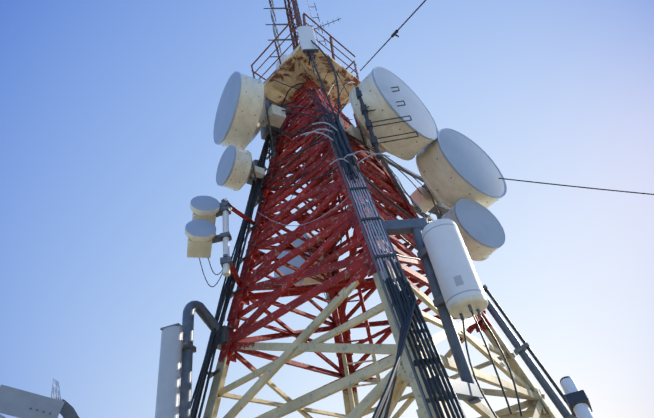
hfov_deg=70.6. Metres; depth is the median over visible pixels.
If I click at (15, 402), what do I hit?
antenna
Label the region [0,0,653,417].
sky
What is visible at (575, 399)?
leg conduit and whip
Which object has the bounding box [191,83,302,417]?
feeder bundle
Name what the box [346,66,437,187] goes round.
dish
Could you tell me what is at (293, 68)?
top platform
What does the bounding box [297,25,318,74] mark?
panel antenna
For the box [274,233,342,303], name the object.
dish
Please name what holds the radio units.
attached to the lattice tower
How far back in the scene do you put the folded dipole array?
7.15 m
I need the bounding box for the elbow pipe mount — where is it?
[179,301,235,417]
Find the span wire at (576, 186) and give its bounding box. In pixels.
[498,178,653,194]
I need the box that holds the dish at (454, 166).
[384,128,506,220]
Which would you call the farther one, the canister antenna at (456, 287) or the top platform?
the top platform
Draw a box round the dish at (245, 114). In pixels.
[213,71,285,157]
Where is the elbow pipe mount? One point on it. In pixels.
(202, 311)
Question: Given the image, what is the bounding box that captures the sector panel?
[155,323,182,417]
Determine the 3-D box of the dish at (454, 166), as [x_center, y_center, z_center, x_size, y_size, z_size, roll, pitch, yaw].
[2.104,-0.534,8.429,2.001,1.975,1.263,18,-48,-31]
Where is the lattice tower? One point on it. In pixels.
(334, 225)
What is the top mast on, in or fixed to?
on the lattice tower
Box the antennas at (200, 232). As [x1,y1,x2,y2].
[185,196,255,286]
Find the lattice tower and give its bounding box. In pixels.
[203,79,557,417]
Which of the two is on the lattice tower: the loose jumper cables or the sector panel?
the loose jumper cables
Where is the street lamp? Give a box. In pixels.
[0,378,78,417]
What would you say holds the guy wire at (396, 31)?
attached to the lattice tower
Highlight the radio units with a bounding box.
[317,118,385,167]
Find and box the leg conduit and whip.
[482,285,594,417]
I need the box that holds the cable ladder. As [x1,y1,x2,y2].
[262,40,465,417]
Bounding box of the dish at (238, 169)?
[216,145,265,199]
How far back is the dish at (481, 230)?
7.21 m
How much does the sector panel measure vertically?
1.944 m
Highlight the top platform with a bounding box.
[251,13,360,111]
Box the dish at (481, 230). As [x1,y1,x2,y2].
[425,199,504,260]
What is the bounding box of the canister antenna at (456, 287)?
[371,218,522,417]
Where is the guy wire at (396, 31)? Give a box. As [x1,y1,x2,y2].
[360,0,425,70]
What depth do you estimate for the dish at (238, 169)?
7.42 m
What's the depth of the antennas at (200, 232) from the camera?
6.04 m
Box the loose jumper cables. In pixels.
[224,63,437,320]
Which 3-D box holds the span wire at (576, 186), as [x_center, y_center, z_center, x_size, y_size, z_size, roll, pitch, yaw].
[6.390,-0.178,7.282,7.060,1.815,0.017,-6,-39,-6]
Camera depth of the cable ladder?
4.29 m
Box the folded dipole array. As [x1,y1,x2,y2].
[355,86,418,203]
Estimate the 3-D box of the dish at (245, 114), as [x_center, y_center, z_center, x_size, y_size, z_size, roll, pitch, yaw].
[-1.309,-1.667,8.418,1.148,1.625,1.339,14,-45,-27]
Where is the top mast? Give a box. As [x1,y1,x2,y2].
[264,0,340,68]

